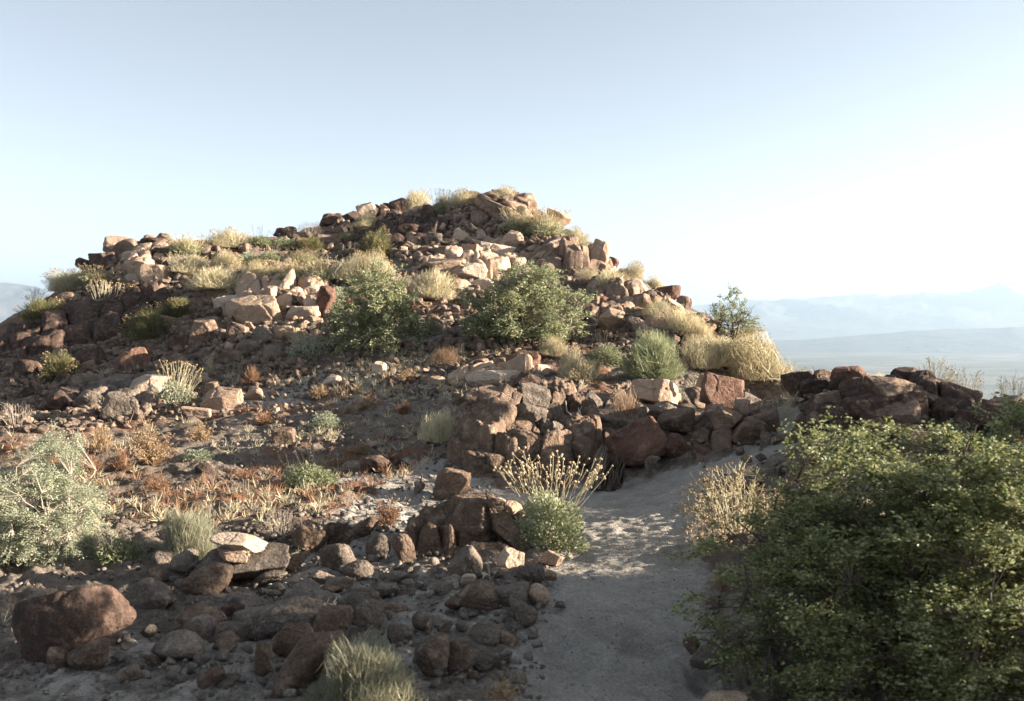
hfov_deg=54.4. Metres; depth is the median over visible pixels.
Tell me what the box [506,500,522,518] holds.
rock
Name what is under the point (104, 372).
dry weed
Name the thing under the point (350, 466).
rock
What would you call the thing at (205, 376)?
rock
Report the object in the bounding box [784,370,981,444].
rock outcrop
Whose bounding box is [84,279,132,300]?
brittlebush
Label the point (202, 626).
rock outcrop
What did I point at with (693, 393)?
rock
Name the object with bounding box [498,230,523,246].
rock
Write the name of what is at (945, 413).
rock
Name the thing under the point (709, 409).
rock
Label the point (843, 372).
rock
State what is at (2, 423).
rock
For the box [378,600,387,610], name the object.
rock
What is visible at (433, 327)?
green shrub
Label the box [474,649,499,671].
rock
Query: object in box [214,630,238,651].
rock
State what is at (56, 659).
rock
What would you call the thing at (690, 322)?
straw bush
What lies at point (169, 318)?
rock
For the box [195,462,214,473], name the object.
rock
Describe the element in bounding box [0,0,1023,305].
sky
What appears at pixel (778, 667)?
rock
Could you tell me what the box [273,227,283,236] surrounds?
rock
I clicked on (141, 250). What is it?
rock outcrop
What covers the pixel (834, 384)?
rock
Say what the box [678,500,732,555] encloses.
dry weed
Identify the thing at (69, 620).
boulder
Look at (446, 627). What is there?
rock
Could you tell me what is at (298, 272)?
brittlebush
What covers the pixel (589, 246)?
rock
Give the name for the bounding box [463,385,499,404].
rock
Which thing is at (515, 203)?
rock
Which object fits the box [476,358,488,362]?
rock
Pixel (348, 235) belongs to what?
grey green shrub
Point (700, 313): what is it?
rock
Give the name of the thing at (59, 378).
rock
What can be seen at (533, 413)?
rock
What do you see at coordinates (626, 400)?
grass tuft
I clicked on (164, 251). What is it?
rock
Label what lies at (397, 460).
rock
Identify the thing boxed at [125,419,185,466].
dry shrub
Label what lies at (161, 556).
rock
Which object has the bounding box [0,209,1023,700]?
ground
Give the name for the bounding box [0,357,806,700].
gravel
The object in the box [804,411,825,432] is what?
rock
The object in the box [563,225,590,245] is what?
straw bush
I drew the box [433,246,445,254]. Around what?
rock
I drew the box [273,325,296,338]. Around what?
rock
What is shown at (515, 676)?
rock
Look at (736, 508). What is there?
dry bush
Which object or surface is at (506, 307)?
green shrub
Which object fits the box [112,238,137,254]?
rock
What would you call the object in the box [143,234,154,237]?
rock
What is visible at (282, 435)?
rock
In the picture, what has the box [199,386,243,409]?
rock
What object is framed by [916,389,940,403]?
rock
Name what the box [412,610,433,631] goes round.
rock
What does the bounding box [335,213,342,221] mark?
rock
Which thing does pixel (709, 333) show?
straw bush
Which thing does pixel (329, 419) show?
silver shrub
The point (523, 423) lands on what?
boulder
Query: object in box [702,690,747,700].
rock
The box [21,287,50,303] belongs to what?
dry weed
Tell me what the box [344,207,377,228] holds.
straw bush
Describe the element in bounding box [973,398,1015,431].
rock
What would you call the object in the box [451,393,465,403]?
rock
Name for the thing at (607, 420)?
boulder
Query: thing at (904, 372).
rock
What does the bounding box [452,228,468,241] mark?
rock
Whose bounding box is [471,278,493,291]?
rock
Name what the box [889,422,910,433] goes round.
rock
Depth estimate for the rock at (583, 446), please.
10.83 m
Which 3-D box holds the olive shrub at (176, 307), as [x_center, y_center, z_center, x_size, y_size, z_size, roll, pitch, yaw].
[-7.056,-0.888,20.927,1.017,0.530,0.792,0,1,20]
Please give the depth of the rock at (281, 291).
20.14 m
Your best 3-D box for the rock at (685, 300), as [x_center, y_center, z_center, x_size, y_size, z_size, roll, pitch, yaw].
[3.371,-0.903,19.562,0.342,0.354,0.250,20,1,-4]
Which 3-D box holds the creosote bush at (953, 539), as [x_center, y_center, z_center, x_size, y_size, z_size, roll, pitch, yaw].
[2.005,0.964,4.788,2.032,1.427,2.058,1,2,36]
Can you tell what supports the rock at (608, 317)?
on the ground at (998, 367)
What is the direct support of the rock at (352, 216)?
on the ground at (998, 367)
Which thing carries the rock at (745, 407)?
on the rock outcrop at (721, 438)
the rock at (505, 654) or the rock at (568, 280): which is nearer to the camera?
the rock at (505, 654)
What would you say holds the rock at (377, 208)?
on the ground at (998, 367)
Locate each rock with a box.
[0,418,13,425]
[5,332,30,346]
[12,359,41,377]
[17,387,35,397]
[39,389,72,410]
[46,647,68,673]
[54,373,70,382]
[56,292,81,304]
[57,387,81,396]
[74,347,106,366]
[74,390,103,407]
[75,257,88,269]
[88,252,117,269]
[98,391,139,421]
[102,236,128,251]
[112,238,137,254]
[115,664,140,683]
[116,347,150,369]
[125,257,156,273]
[125,274,139,281]
[129,374,172,393]
[138,264,171,282]
[140,237,168,242]
[140,342,156,353]
[140,624,156,637]
[141,288,172,307]
[142,655,156,662]
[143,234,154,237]
[144,365,158,371]
[148,567,168,582]
[151,247,168,255]
[151,550,174,566]
[157,233,170,237]
[157,353,187,372]
[159,315,176,325]
[165,665,181,675]
[167,335,188,350]
[170,548,198,572]
[180,406,211,419]
[188,316,219,345]
[191,542,290,581]
[193,654,210,667]
[195,372,209,383]
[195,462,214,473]
[196,666,226,688]
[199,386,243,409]
[202,381,219,395]
[204,313,220,317]
[209,519,217,529]
[210,532,267,552]
[212,295,237,308]
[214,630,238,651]
[214,649,229,661]
[217,546,249,562]
[220,350,245,363]
[220,603,244,617]
[226,321,248,337]
[226,673,240,682]
[227,295,281,323]
[237,340,259,355]
[244,387,263,399]
[253,325,275,342]
[253,641,272,676]
[254,570,287,586]
[262,344,283,356]
[271,427,295,444]
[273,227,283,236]
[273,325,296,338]
[273,509,292,521]
[277,287,298,300]
[279,305,289,321]
[283,226,296,235]
[285,306,318,318]
[286,551,308,571]
[297,292,305,303]
[303,283,322,294]
[303,297,316,305]
[308,570,334,583]
[316,285,335,313]
[319,213,338,226]
[322,374,341,386]
[322,577,355,592]
[324,522,354,544]
[334,597,346,604]
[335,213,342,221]
[335,484,353,490]
[342,211,361,222]
[342,460,360,472]
[342,560,373,579]
[344,297,356,303]
[344,625,358,644]
[351,598,384,632]
[352,517,379,538]
[355,629,381,647]
[356,202,374,215]
[360,455,391,473]
[365,533,390,559]
[369,441,378,448]
[369,582,399,598]
[372,361,386,376]
[375,204,380,215]
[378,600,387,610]
[387,624,412,643]
[388,198,406,212]
[388,457,412,468]
[388,570,411,582]
[388,602,407,612]
[389,533,415,563]
[391,386,403,395]
[397,224,421,235]
[398,665,411,677]
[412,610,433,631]
[414,481,425,491]
[415,256,425,263]
[417,245,434,252]
[417,506,433,522]
[419,204,435,222]
[424,231,441,244]
[427,258,465,277]
[427,376,445,387]
[429,581,453,595]
[430,491,506,543]
[432,467,470,499]
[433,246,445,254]
[438,621,452,631]
[447,639,475,674]
[448,279,470,291]
[449,677,463,682]
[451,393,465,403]
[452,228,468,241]
[457,262,487,279]
[460,244,482,251]
[460,573,475,581]
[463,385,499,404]
[465,370,519,385]
[466,191,480,196]
[466,670,479,678]
[470,210,490,223]
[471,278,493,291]
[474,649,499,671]
[476,229,485,240]
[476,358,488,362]
[479,198,516,218]
[479,241,515,252]
[480,191,500,199]
[485,492,531,551]
[488,237,501,243]
[494,357,505,364]
[494,466,527,482]
[496,383,521,406]
[496,669,526,684]
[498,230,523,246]
[498,547,524,568]
[500,631,517,645]
[500,649,512,660]
[504,200,526,210]
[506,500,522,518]
[508,597,537,628]
[511,350,540,366]
[512,372,540,387]
[513,196,537,211]
[516,402,547,422]
[517,564,545,583]
[520,382,549,408]
[528,583,550,605]
[534,239,560,257]
[537,550,564,565]
[538,417,550,435]
[540,280,561,288]
[545,569,556,580]
[547,208,571,225]
[547,387,558,397]
[548,402,564,419]
[550,421,565,429]
[554,601,565,607]
[560,276,572,285]
[571,279,587,292]
[571,431,596,467]
[572,303,600,313]
[582,294,609,302]
[587,243,592,256]
[589,238,610,262]
[598,307,624,328]
[609,257,618,266]
[612,318,631,333]
[626,317,638,323]
[629,278,648,292]
[631,379,680,404]
[633,293,651,308]
[637,321,651,329]
[645,456,659,469]
[646,315,664,329]
[649,401,684,417]
[655,285,680,299]
[657,407,694,432]
[667,298,684,310]
[676,295,691,310]
[682,636,699,654]
[684,386,704,408]
[692,443,711,459]
[693,312,709,319]
[693,419,708,431]
[695,373,703,387]
[699,372,744,409]
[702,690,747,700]
[704,403,724,422]
[704,597,719,605]
[708,319,722,328]
[711,406,742,429]
[733,397,757,416]
[735,651,754,663]
[748,410,760,415]
[756,665,781,680]
[760,430,772,448]
[777,434,790,442]
[780,371,812,397]
[800,374,829,399]
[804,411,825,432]
[813,369,830,379]
[814,390,841,405]
[827,405,853,430]
[829,378,845,390]
[830,366,867,379]
[840,395,891,423]
[861,375,923,401]
[863,417,892,436]
[876,400,920,423]
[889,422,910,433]
[890,367,917,379]
[896,424,930,453]
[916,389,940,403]
[935,378,952,388]
[935,405,959,422]
[948,382,971,392]
[955,409,979,428]
[966,390,982,402]
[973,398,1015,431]
[995,395,1023,411]
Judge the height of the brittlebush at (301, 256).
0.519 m
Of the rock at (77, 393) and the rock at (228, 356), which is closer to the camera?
the rock at (77, 393)
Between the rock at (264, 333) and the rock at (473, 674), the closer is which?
the rock at (473, 674)
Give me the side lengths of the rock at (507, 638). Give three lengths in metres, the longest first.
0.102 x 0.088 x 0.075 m
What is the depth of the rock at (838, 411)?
9.80 m
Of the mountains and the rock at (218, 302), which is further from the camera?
the mountains
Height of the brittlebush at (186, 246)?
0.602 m
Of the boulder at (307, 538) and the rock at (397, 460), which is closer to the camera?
the boulder at (307, 538)
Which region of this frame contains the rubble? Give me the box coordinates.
[0,197,1022,513]
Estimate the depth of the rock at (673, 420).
11.37 m
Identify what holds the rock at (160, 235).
on the ground at (998, 367)
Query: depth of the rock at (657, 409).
11.94 m
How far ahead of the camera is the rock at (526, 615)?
5.48 m
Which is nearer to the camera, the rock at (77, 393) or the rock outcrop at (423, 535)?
the rock outcrop at (423, 535)
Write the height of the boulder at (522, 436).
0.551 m
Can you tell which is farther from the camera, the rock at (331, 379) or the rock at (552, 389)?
the rock at (331, 379)
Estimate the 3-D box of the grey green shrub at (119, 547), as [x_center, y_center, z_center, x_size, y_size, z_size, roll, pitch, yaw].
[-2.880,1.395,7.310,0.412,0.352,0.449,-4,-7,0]
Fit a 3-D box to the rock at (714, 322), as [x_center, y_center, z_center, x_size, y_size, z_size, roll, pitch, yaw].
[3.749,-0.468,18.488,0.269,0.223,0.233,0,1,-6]
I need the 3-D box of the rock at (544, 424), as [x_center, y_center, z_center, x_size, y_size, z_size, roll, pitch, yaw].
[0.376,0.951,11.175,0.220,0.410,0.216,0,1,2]
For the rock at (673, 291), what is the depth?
19.94 m
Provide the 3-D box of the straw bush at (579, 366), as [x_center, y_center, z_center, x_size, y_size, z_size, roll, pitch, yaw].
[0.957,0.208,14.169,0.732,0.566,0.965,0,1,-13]
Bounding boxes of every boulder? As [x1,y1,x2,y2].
[11,584,136,663]
[66,637,109,670]
[125,577,170,609]
[151,629,204,660]
[176,603,227,624]
[178,562,233,595]
[237,596,327,640]
[269,630,345,698]
[270,621,313,657]
[292,525,327,552]
[313,604,353,632]
[320,543,355,570]
[346,589,381,609]
[414,632,449,677]
[444,578,498,612]
[447,545,482,575]
[454,396,516,457]
[463,449,505,474]
[468,620,504,646]
[496,428,542,466]
[496,581,529,606]
[506,417,542,435]
[598,407,638,428]
[604,416,667,466]
[662,433,689,458]
[689,638,725,669]
[731,415,770,444]
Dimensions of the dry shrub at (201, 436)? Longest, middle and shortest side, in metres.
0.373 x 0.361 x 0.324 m
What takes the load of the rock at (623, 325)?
on the ground at (998, 367)
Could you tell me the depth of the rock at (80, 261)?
27.50 m
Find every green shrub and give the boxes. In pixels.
[91,515,150,564]
[247,223,275,247]
[256,244,283,260]
[270,228,300,248]
[273,440,342,489]
[313,255,432,358]
[334,241,358,253]
[339,225,360,239]
[422,314,442,335]
[443,259,601,345]
[586,329,629,366]
[615,327,687,380]
[703,282,763,339]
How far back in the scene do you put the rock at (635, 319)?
17.76 m
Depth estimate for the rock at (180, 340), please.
19.28 m
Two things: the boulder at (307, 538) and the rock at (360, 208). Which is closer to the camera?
the boulder at (307, 538)
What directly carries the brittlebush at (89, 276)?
on the ground at (998, 367)
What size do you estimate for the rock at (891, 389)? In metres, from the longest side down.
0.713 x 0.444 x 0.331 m
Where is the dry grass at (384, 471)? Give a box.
[0,348,595,522]
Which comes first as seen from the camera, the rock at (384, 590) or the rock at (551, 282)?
the rock at (384, 590)
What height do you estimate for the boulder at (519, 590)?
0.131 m
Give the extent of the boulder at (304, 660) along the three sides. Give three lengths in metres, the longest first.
0.482 x 0.268 x 0.202 m
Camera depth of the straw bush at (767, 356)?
16.29 m
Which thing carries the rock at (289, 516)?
on the ground at (998, 367)
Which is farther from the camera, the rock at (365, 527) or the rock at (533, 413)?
the rock at (533, 413)
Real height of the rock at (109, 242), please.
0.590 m
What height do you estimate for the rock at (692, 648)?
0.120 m
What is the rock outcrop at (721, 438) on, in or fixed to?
on the ground at (998, 367)
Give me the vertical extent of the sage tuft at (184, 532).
0.449 m
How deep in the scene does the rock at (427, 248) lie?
26.11 m
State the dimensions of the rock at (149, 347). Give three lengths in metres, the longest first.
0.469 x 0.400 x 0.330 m
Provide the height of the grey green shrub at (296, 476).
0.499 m
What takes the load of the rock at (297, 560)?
on the ground at (998, 367)
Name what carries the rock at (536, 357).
on the ground at (998, 367)
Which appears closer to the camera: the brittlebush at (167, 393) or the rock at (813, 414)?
the rock at (813, 414)
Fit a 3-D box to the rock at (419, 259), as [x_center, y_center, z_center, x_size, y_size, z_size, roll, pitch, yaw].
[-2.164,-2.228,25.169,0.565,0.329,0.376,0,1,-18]
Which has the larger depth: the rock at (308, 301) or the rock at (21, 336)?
the rock at (21, 336)
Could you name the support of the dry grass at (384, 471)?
on the ground at (998, 367)
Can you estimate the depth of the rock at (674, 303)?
18.90 m
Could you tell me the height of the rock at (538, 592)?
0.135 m
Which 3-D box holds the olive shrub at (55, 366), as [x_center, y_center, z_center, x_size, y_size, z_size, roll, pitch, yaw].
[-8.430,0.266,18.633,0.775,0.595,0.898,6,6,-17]
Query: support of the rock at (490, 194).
on the ground at (998, 367)
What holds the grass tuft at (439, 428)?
on the ground at (998, 367)
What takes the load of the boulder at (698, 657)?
on the ground at (998, 367)
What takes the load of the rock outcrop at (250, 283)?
on the ground at (998, 367)
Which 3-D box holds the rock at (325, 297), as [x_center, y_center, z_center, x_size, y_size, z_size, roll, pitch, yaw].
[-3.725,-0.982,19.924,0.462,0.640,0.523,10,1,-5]
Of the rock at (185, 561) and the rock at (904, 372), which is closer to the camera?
the rock at (185, 561)
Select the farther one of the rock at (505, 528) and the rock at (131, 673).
the rock at (505, 528)
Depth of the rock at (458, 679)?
4.56 m
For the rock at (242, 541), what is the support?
on the rock at (271, 556)
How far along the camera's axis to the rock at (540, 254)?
25.21 m
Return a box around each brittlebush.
[74,263,123,285]
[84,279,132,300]
[155,359,202,405]
[163,232,209,254]
[248,259,289,281]
[274,258,319,279]
[276,246,329,263]
[282,317,329,356]
[294,255,341,280]
[430,188,455,213]
[493,446,612,559]
[497,206,542,232]
[523,206,569,236]
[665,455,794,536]
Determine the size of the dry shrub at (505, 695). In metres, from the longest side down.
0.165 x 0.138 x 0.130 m
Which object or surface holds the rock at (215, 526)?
on the ground at (998, 367)
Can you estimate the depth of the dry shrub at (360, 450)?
12.26 m
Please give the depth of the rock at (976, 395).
10.00 m
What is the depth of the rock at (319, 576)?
6.66 m
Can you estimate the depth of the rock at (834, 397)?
10.21 m
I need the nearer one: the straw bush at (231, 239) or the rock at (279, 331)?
the rock at (279, 331)
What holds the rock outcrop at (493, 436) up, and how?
on the ground at (998, 367)
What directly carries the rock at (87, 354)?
on the ground at (998, 367)
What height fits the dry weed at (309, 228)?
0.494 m
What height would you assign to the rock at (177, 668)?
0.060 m
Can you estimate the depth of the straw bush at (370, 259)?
21.44 m
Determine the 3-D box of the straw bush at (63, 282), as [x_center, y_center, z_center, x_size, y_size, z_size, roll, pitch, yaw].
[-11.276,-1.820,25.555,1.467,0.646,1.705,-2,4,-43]
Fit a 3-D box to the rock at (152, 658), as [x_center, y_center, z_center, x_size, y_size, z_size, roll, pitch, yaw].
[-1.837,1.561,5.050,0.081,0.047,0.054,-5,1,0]
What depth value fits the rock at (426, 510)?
7.62 m
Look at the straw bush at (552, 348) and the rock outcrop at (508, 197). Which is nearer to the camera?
the straw bush at (552, 348)
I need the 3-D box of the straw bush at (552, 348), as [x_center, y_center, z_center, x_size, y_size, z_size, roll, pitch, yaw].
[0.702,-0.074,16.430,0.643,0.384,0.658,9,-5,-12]
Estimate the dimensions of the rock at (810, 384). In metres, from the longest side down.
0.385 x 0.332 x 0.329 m
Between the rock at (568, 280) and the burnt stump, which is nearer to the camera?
the burnt stump
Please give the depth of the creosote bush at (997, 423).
5.89 m
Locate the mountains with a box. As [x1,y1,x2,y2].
[0,282,1023,339]
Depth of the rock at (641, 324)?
17.50 m
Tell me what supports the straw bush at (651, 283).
on the ground at (998, 367)
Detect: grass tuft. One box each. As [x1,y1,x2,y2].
[414,406,457,443]
[425,344,460,364]
[608,383,643,429]
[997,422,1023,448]
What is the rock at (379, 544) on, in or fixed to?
on the ground at (998, 367)
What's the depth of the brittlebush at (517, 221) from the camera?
27.72 m
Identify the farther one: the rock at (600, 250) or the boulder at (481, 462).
the rock at (600, 250)
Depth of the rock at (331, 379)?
15.79 m
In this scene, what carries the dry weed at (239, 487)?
on the ground at (998, 367)
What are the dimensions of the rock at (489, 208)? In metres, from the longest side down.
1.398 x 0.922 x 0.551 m
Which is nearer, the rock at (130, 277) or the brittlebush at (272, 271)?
the brittlebush at (272, 271)
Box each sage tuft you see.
[157,505,223,559]
[294,625,425,700]
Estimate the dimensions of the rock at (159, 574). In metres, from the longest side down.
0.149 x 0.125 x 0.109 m
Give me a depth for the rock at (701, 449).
10.68 m
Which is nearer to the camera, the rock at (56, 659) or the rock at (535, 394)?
the rock at (56, 659)
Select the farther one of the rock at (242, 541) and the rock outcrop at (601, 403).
the rock outcrop at (601, 403)
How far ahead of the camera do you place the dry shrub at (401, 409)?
13.88 m
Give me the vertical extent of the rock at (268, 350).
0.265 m
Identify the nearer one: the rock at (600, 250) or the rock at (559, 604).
the rock at (559, 604)
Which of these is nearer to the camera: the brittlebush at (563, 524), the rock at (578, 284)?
the brittlebush at (563, 524)
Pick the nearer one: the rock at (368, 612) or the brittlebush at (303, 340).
the rock at (368, 612)
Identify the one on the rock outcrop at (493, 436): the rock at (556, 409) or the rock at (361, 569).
the rock at (556, 409)
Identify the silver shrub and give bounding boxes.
[177,447,215,461]
[238,252,261,263]
[306,411,340,432]
[334,285,348,300]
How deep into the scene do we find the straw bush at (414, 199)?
32.07 m
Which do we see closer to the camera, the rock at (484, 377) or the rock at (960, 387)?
the rock at (960, 387)
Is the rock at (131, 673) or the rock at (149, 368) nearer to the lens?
the rock at (131, 673)
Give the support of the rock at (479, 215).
on the ground at (998, 367)
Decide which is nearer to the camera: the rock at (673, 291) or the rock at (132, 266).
the rock at (673, 291)
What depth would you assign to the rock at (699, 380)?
12.62 m
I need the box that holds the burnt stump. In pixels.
[587,444,625,491]
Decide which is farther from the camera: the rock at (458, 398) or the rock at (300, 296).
the rock at (300, 296)
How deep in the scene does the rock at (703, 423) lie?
11.21 m
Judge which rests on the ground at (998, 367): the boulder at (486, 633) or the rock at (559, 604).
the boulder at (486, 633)
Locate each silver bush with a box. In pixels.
[0,418,119,569]
[0,456,37,564]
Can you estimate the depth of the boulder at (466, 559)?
6.53 m
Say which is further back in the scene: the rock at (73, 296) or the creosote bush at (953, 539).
the rock at (73, 296)
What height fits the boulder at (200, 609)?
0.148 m
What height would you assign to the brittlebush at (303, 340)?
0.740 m
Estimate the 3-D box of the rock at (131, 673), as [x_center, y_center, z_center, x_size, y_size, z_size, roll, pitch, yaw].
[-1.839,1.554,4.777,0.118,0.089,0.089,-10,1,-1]
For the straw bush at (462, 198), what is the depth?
29.65 m
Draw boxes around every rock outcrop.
[0,280,157,369]
[65,370,189,399]
[114,239,175,276]
[182,577,337,642]
[222,268,330,315]
[353,210,448,248]
[406,511,525,561]
[412,245,535,285]
[444,353,549,387]
[446,376,615,476]
[470,189,537,209]
[526,236,614,275]
[550,275,639,323]
[584,389,657,420]
[686,405,779,450]
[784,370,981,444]
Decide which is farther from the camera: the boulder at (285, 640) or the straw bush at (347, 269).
the straw bush at (347, 269)
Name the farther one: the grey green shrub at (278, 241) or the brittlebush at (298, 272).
the grey green shrub at (278, 241)
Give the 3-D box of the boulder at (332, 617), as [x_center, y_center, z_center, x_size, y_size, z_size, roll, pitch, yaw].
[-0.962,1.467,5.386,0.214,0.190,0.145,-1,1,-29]
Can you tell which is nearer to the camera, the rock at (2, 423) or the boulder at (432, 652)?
the boulder at (432, 652)
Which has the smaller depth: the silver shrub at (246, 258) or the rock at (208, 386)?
the rock at (208, 386)
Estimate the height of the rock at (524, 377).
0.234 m
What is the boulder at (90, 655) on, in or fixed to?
on the ground at (998, 367)
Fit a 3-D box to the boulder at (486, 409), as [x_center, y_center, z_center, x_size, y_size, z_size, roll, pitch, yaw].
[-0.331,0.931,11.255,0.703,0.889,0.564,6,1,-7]
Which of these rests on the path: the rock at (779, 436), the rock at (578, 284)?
the rock at (779, 436)
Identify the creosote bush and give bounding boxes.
[653,405,1023,700]
[898,389,1023,556]
[995,635,1023,700]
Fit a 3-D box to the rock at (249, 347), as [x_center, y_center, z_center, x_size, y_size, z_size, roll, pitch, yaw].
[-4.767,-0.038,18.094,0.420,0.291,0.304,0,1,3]
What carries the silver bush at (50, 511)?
on the ground at (998, 367)
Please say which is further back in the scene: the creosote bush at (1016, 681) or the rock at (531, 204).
the rock at (531, 204)
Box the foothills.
[748,327,1023,353]
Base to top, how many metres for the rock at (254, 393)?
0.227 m
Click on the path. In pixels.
(635, 501)
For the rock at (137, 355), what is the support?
on the ground at (998, 367)
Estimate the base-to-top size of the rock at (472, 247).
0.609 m
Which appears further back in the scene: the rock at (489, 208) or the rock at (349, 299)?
the rock at (489, 208)
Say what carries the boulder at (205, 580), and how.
on the ground at (998, 367)
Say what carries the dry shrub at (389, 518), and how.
on the ground at (998, 367)
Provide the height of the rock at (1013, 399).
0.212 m
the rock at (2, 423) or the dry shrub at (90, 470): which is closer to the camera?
the dry shrub at (90, 470)
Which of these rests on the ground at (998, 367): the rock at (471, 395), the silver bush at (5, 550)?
the silver bush at (5, 550)
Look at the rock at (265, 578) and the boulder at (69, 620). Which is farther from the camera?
the rock at (265, 578)
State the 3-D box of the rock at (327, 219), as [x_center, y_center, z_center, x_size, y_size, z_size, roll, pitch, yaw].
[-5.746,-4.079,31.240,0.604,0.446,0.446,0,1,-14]
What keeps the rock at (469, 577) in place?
on the ground at (998, 367)
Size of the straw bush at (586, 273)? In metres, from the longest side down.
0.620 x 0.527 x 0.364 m
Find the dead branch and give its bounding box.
[565,401,581,415]
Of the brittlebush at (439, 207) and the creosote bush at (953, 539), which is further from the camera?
the brittlebush at (439, 207)
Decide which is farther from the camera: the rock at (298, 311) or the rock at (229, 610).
the rock at (298, 311)
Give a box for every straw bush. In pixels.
[40,267,88,291]
[162,250,213,274]
[180,263,241,290]
[200,226,254,247]
[207,248,245,269]
[239,259,271,277]
[328,250,370,281]
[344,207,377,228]
[359,246,398,286]
[402,263,460,301]
[406,188,431,209]
[445,186,478,207]
[491,185,516,196]
[535,334,570,356]
[557,345,608,382]
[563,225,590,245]
[574,267,598,278]
[583,263,635,291]
[622,259,645,281]
[642,296,676,320]
[645,275,663,287]
[661,303,710,335]
[675,332,722,368]
[683,331,757,368]
[690,321,716,342]
[713,322,814,381]
[868,371,884,375]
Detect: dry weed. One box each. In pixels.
[0,402,34,425]
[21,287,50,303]
[95,365,113,377]
[203,353,220,371]
[222,478,255,495]
[252,505,303,534]
[298,221,323,236]
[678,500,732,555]
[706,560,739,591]
[914,355,962,385]
[943,365,985,392]
[987,373,1023,396]
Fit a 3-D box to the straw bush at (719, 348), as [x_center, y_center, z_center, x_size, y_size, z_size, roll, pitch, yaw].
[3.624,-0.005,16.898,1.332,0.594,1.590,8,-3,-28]
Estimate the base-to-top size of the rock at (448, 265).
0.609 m
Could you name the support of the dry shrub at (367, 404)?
on the ground at (998, 367)
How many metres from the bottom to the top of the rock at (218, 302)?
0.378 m
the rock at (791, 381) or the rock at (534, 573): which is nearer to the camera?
the rock at (534, 573)
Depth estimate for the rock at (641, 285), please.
20.00 m
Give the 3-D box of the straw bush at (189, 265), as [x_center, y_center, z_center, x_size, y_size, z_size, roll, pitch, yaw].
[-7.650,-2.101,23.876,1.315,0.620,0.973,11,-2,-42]
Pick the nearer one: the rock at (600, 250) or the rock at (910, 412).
the rock at (910, 412)
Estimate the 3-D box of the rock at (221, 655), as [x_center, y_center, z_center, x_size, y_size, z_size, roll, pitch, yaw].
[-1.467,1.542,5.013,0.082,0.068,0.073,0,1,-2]
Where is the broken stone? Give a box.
[105,197,734,414]
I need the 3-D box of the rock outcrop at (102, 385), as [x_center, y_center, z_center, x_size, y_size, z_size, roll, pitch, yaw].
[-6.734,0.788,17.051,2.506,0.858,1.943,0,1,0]
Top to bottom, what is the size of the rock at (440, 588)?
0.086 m
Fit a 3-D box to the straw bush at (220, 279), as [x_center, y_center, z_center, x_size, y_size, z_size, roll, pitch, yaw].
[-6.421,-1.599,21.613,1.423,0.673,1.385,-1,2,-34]
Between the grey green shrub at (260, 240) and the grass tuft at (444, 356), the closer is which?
the grass tuft at (444, 356)
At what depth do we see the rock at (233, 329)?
18.56 m
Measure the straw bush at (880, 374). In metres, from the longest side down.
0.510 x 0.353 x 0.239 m
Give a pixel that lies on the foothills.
(1007, 340)
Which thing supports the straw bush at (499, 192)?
on the ground at (998, 367)
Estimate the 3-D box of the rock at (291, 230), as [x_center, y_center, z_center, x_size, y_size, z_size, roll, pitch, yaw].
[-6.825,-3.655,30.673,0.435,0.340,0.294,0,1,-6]
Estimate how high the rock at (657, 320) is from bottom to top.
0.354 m
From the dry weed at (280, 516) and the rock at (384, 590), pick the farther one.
the dry weed at (280, 516)
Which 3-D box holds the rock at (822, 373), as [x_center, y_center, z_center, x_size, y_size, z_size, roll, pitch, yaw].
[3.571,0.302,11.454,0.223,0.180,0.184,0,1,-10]
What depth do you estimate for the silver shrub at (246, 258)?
24.63 m
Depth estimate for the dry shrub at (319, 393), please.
15.41 m
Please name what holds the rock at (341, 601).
on the rock outcrop at (202, 626)
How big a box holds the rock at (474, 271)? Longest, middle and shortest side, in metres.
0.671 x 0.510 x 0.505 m
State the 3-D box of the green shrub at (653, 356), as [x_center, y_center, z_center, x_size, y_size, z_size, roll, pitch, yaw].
[2.068,0.031,14.317,1.083,0.831,1.348,8,10,0]
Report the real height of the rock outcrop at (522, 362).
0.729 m
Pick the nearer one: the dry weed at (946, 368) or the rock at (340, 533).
the rock at (340, 533)
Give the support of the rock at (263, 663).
on the ground at (998, 367)
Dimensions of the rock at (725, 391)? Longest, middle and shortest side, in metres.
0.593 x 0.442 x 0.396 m
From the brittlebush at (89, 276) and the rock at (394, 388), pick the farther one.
the brittlebush at (89, 276)
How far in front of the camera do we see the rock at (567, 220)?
29.88 m
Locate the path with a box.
[498,403,805,700]
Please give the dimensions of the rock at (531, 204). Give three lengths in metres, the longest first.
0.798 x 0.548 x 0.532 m
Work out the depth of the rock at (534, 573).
6.15 m
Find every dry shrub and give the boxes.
[68,452,107,477]
[87,422,116,453]
[103,444,133,471]
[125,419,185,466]
[143,469,171,491]
[186,420,213,441]
[240,365,264,384]
[252,408,277,424]
[307,384,333,400]
[348,439,370,454]
[352,393,384,410]
[368,493,401,527]
[394,400,415,414]
[395,368,421,382]
[485,674,520,700]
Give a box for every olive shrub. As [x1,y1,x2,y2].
[13,296,66,322]
[36,349,82,381]
[117,302,177,340]
[155,297,195,317]
[296,234,323,249]
[350,223,393,257]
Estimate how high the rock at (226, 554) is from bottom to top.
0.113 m
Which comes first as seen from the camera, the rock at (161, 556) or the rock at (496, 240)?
the rock at (161, 556)
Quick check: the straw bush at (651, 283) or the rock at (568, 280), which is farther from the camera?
the straw bush at (651, 283)
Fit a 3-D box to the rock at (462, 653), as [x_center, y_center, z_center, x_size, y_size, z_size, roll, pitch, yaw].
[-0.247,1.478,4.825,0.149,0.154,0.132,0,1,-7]
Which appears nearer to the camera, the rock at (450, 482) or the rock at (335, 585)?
the rock at (335, 585)

